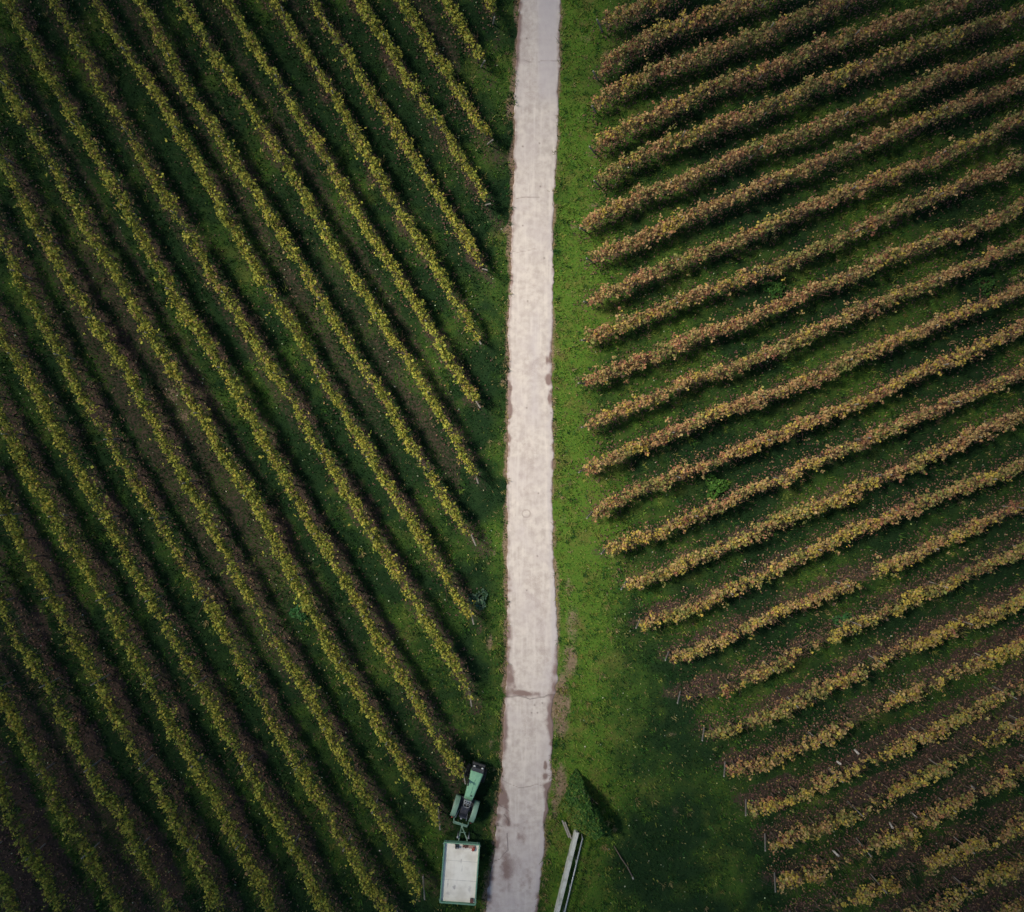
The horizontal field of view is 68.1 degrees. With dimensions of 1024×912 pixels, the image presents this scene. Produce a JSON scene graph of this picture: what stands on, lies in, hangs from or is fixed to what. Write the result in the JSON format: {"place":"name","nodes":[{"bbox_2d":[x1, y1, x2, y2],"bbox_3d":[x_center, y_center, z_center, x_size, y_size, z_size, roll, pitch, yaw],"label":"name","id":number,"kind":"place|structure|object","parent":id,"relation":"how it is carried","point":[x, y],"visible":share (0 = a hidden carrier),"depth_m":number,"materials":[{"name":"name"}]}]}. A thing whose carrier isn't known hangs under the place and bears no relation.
{"place":"outdoors","nodes":[
{"label":"outdoors","id":0,"kind":"place"},
{"bbox_2d":[0,0,1023,911],"bbox_3d":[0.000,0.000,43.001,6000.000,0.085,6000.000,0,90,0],"label":"ground","id":1,"kind":"structure","parent":0,"point":[120,398],"depth_m":43.00,"materials":[{"name":"green plant"}]},
{"bbox_2d":[0,841,31,911],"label":"vine row","id":2,"kind":"object","parent":1,"relation":"on","point":[3,891],"visible":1,"depth_m":41.70,"materials":[{"name":"green plant"}]},
{"bbox_2d":[0,761,81,911],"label":"vine row","id":3,"kind":"object","parent":1,"relation":"on","point":[36,864],"visible":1,"depth_m":41.65,"materials":[{"name":"green plant"}]},
{"bbox_2d":[0,672,136,911],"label":"vine row","id":4,"kind":"object","parent":1,"relation":"on","point":[12,716],"visible":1,"depth_m":41.62,"materials":[{"name":"green plant"}]},
{"bbox_2d":[0,580,181,911],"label":"vine row","id":5,"kind":"object","parent":1,"relation":"on","point":[142,860],"visible":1,"depth_m":41.62,"materials":[{"name":"green plant"}]},
{"bbox_2d":[0,483,236,911],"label":"vine row","id":6,"kind":"object","parent":1,"relation":"on","point":[209,887],"visible":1,"depth_m":41.62,"materials":[{"name":"green plant"}]},
{"bbox_2d":[0,396,278,911],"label":"vine row","id":7,"kind":"object","parent":1,"relation":"on","point":[258,879],"visible":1,"depth_m":41.58,"materials":[{"name":"green plant"}]},
{"bbox_2d":[0,315,341,911],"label":"vine row","id":8,"kind":"object","parent":1,"relation":"on","point":[147,593],"visible":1,"depth_m":41.59,"materials":[{"name":"green plant"}]},
{"bbox_2d":[0,220,398,911],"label":"vine row","id":9,"kind":"object","parent":1,"relation":"on","point":[300,768],"visible":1,"depth_m":41.58,"materials":[{"name":"green plant"}]},
{"bbox_2d":[0,146,430,905],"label":"vine row","id":10,"kind":"object","parent":1,"relation":"on","point":[180,470],"visible":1,"depth_m":41.55,"materials":[{"name":"green plant"}]},
{"bbox_2d":[0,56,442,829],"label":"vine row","id":11,"kind":"object","parent":1,"relation":"on","point":[252,498],"visible":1,"depth_m":41.55,"materials":[{"name":"green plant"}]},
{"bbox_2d":[0,0,467,783],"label":"vine row","id":12,"kind":"object","parent":1,"relation":"on","point":[280,466],"visible":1,"depth_m":41.54,"materials":[{"name":"green plant"}]},
{"bbox_2d":[45,0,473,706],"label":"vine row","id":13,"kind":"object","parent":1,"relation":"on","point":[355,506],"visible":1,"depth_m":41.55,"materials":[{"name":"green plant"}]},
{"bbox_2d":[89,0,475,624],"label":"vine row","id":14,"kind":"object","parent":1,"relation":"on","point":[252,260],"visible":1,"depth_m":41.56,"materials":[{"name":"green plant"}]},
{"bbox_2d":[288,604,307,620],"bbox_3d":[-12.131,8.803,42.849,1.124,0.404,1.215,0,90,0],"label":"leafy weed","id":15,"kind":"object","parent":1,"relation":"on","point":[298,614],"visible":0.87,"depth_m":42.81,"materials":[{"name":"green plant"}]},
{"bbox_2d":[125,0,475,545],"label":"vine row","id":16,"kind":"object","parent":1,"relation":"on","point":[170,55],"visible":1,"depth_m":41.54,"materials":[{"name":"green plant"}]},
{"bbox_2d":[173,0,481,486],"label":"vine row","id":17,"kind":"object","parent":1,"relation":"on","point":[327,236],"visible":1,"depth_m":41.53,"materials":[{"name":"green plant"}]},
{"bbox_2d":[220,0,484,414],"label":"vine row","id":18,"kind":"object","parent":1,"relation":"on","point":[344,187],"visible":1,"depth_m":41.54,"materials":[{"name":"green plant"}]},
{"bbox_2d":[257,0,483,343],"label":"vine row","id":19,"kind":"object","parent":1,"relation":"on","point":[420,240],"visible":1,"depth_m":41.54,"materials":[{"name":"green plant"}]},
{"bbox_2d":[301,0,490,279],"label":"vine row","id":20,"kind":"object","parent":1,"relation":"on","point":[420,169],"visible":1,"depth_m":41.59,"materials":[{"name":"green plant"}]},
{"bbox_2d":[352,0,493,216],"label":"vine row","id":21,"kind":"object","parent":1,"relation":"on","point":[363,7],"visible":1,"depth_m":41.55,"materials":[{"name":"green plant"}]},
{"bbox_2d":[393,0,496,156],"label":"vine row","id":22,"kind":"object","parent":1,"relation":"on","point":[442,65],"visible":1,"depth_m":41.57,"materials":[{"name":"green plant"}]},
{"bbox_2d":[439,826,480,905],"bbox_3d":[-2.860,22.747,42.419,2.089,1.218,4.096,4,90,0],"label":"trailer","id":23,"kind":"object","parent":1,"relation":"on","point":[459,875],"visible":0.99,"depth_m":41.97,"materials":[{"name":"white paint"}]},
{"bbox_2d":[437,0,488,75],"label":"vine row","id":24,"kind":"object","parent":1,"relation":"on","point":[456,21],"visible":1,"depth_m":41.51,"materials":[{"name":"green plant"}]},
{"bbox_2d":[450,761,486,826],"bbox_3d":[-2.354,18.815,42.154,1.380,1.748,3.423,18,90,0],"label":"tractor","id":25,"kind":"object","parent":1,"relation":"on","point":[466,803],"visible":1,"depth_m":41.95,"materials":[{"name":"green metal"}]},
{"bbox_2d":[467,589,487,610],"bbox_3d":[-1.952,8.129,42.808,1.196,0.441,1.308,0,90,0],"label":"leafy weed","id":26,"kind":"object","parent":1,"relation":"on","point":[480,601],"visible":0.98,"depth_m":42.80,"materials":[{"name":"green plant"}]},
{"bbox_2d":[483,0,498,39],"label":"vine row","id":27,"kind":"object","parent":1,"relation":"on","point":[490,8],"visible":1,"depth_m":41.75,"materials":[{"name":"green plant"}]},
{"bbox_2d":[0,0,1023,911],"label":"fallen leaves","id":28,"kind":"object","parent":1,"relation":"on","point":[844,576],"visible":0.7,"depth_m":42.92,"materials":[{"name":"plant"}]},
{"bbox_2d":[486,0,560,911],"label":"lane","id":29,"kind":"structure","parent":1,"relation":"on","point":[522,807],"depth_m":42.95,"materials":[{"name":"concrete"}]},
{"bbox_2d":[554,830,578,911],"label":"wall","id":30,"kind":"structure","parent":1,"relation":"on","point":[561,892],"depth_m":42.23,"materials":[{"name":"grey concrete"}]},
{"bbox_2d":[562,820,571,838],"bbox_3d":[3.095,21.078,42.740,0.190,0.156,1.190,-21,90,0],"label":"wooden board","id":31,"kind":"object","parent":1,"relation":"on","point":[566,830],"visible":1,"depth_m":42.72,"materials":[{"name":"grey wood"}]},
{"bbox_2d":[562,833,582,911],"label":"handrail","id":32,"kind":"object","parent":1,"relation":"on","point":[576,861],"visible":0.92,"depth_m":42.02,"materials":[{"name":"metal"}]},
{"bbox_2d":[559,769,613,839],"bbox_3d":[3.848,19.758,41.915,2.142,2.293,4.016,-24,90,0],"label":"tree","id":33,"kind":"object","parent":1,"relation":"on","point":[579,807],"visible":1,"depth_m":41.97,"materials":[{"name":"green plant"}]},
{"bbox_2d":[614,846,633,879],"bbox_3d":[6.344,22.989,42.905,0.126,0.110,2.210,-30,90,0],"label":"fallen pole","id":34,"kind":"object","parent":1,"relation":"on","point":[625,864],"visible":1,"depth_m":42.87,"materials":[{"name":"wood"}]},
{"bbox_2d":[591,0,683,31],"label":"vine row","id":35,"kind":"object","parent":1,"relation":"on","point":[637,9],"visible":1,"depth_m":41.67,"materials":[{"name":"brown plant"}]},
{"bbox_2d":[588,0,774,83],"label":"vine row","id":36,"kind":"object","parent":1,"relation":"on","point":[648,36],"visible":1,"depth_m":41.54,"materials":[{"name":"brown plant"}]},
{"bbox_2d":[704,473,729,499],"bbox_3d":[11.436,1.840,42.740,1.570,0.576,1.467,23,90,0],"label":"leafy weed","id":37,"kind":"object","parent":1,"relation":"on","point":[714,486],"visible":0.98,"depth_m":42.70,"materials":[{"name":"green plant"}]},
{"bbox_2d":[587,0,864,114],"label":"vine row","id":38,"kind":"object","parent":1,"relation":"on","point":[680,63],"visible":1,"depth_m":41.55,"materials":[{"name":"brown plant"}]},
{"bbox_2d":[761,278,785,301],"bbox_3d":[14.822,-9.394,42.814,1.446,0.430,1.404,0,90,0],"label":"leafy weed","id":39,"kind":"object","parent":1,"relation":"on","point":[775,289],"visible":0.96,"depth_m":42.79,"materials":[{"name":"green plant"}]},
{"bbox_2d":[581,0,982,157],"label":"vine row","id":40,"kind":"object","parent":1,"relation":"on","point":[764,69],"visible":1,"depth_m":41.53,"materials":[{"name":"brown plant"}]},
{"bbox_2d":[570,34,1023,239],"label":"vine row","id":41,"kind":"object","parent":1,"relation":"on","point":[907,90],"visible":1,"depth_m":41.49,"materials":[{"name":"brown plant"}]},
{"bbox_2d":[574,273,1023,475],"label":"vine row","id":42,"kind":"object","parent":1,"relation":"on","point":[858,355],"visible":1,"depth_m":41.44,"materials":[{"name":"brown plant"}]},
{"bbox_2d":[575,149,1023,344],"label":"vine row","id":43,"kind":"object","parent":1,"relation":"on","point":[842,237],"visible":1,"depth_m":41.54,"materials":[{"name":"brown plant"}]},
{"bbox_2d":[577,191,1023,386],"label":"vine row","id":44,"kind":"object","parent":1,"relation":"on","point":[998,219],"visible":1,"depth_m":41.45,"materials":[{"name":"brown plant"}]},
{"bbox_2d":[577,74,1023,268],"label":"vine row","id":45,"kind":"object","parent":1,"relation":"on","point":[867,142],"visible":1,"depth_m":41.50,"materials":[{"name":"brown plant"}]},
{"bbox_2d":[580,233,1023,432],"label":"vine row","id":46,"kind":"object","parent":1,"relation":"on","point":[847,313],"visible":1,"depth_m":41.44,"materials":[{"name":"brown plant"}]},
{"bbox_2d":[581,109,1023,305],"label":"vine row","id":47,"kind":"object","parent":1,"relation":"on","point":[838,194],"visible":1,"depth_m":41.47,"materials":[{"name":"brown plant"}]},
{"bbox_2d":[583,318,1023,522],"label":"vine row","id":48,"kind":"object","parent":1,"relation":"on","point":[809,420],"visible":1,"depth_m":41.51,"materials":[{"name":"brown plant"}]},
{"bbox_2d":[588,4,1023,190],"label":"vine row","id":49,"kind":"object","parent":1,"relation":"on","point":[637,157],"visible":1,"depth_m":41.48,"materials":[{"name":"brown plant"}]},
{"bbox_2d":[590,358,1023,558],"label":"vine row","id":50,"kind":"object","parent":1,"relation":"on","point":[832,452],"visible":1,"depth_m":41.46,"materials":[{"name":"brown plant"}]},
{"bbox_2d":[621,405,1023,594],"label":"vine row","id":51,"kind":"object","parent":1,"relation":"on","point":[790,514],"visible":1,"depth_m":41.47,"materials":[{"name":"brown plant"}]},
{"bbox_2d":[630,457,1023,634],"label":"vine row","id":52,"kind":"object","parent":1,"relation":"on","point":[776,567],"visible":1,"depth_m":41.45,"materials":[{"name":"brown plant"}]},
{"bbox_2d":[653,499,1023,669],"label":"vine row","id":53,"kind":"object","parent":1,"relation":"on","point":[828,594],"visible":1,"depth_m":41.51,"materials":[{"name":"brown plant"}]},
{"bbox_2d":[831,612,851,632],"bbox_3d":[18.680,9.423,42.809,1.217,0.439,1.209,0,90,0],"label":"leafy weed","id":54,"kind":"object","parent":1,"relation":"on","point":[843,617],"visible":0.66,"depth_m":42.80,"materials":[{"name":"green plant"}]},
{"bbox_2d":[677,541,1023,707],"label":"vine row","id":55,"kind":"object","parent":1,"relation":"on","point":[948,584],"visible":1,"depth_m":41.54,"materials":[{"name":"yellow plant"}]},
{"bbox_2d":[693,585,1023,750],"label":"vine row","id":56,"kind":"object","parent":1,"relation":"on","point":[920,643],"visible":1,"depth_m":41.57,"materials":[{"name":"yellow plant"}]},
{"bbox_2d":[711,635,1023,780],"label":"vine row","id":57,"kind":"object","parent":1,"relation":"on","point":[1014,646],"visible":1,"depth_m":41.56,"materials":[{"name":"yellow plant"}]},
{"bbox_2d":[732,678,1023,817],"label":"vine row","id":58,"kind":"object","parent":1,"relation":"on","point":[922,737],"visible":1,"depth_m":41.47,"materials":[{"name":"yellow plant"}]},
{"bbox_2d":[757,715,1023,857],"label":"vine row","id":59,"kind":"object","parent":1,"relation":"on","point":[810,830],"visible":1,"depth_m":41.56,"materials":[{"name":"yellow plant"}]},
{"bbox_2d":[771,754,1023,896],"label":"vine row","id":60,"kind":"object","parent":1,"relation":"on","point":[793,878],"visible":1,"depth_m":41.57,"materials":[{"name":"yellow plant"}]},
{"bbox_2d":[789,808,1023,911],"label":"vine row","id":61,"kind":"object","parent":1,"relation":"on","point":[930,861],"visible":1,"depth_m":41.56,"materials":[{"name":"yellow plant"}]},
{"bbox_2d":[896,850,1023,911],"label":"vine row","id":62,"kind":"object","parent":1,"relation":"on","point":[998,873],"visible":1,"depth_m":41.61,"materials":[{"name":"yellow plant"}]},
{"bbox_2d":[973,276,994,296],"bbox_3d":[26.762,-9.628,42.811,1.266,0.434,1.192,0,90,0],"label":"leafy weed","id":63,"kind":"object","parent":1,"relation":"on","point":[987,285],"visible":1,"depth_m":42.80,"materials":[{"name":"green plant"}]},
{"bbox_2d":[977,888,1023,911],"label":"vine row","id":64,"kind":"object","parent":1,"relation":"on","point":[1010,907],"visible":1,"depth_m":41.79,"materials":[{"name":"yellow plant"}]}
]}

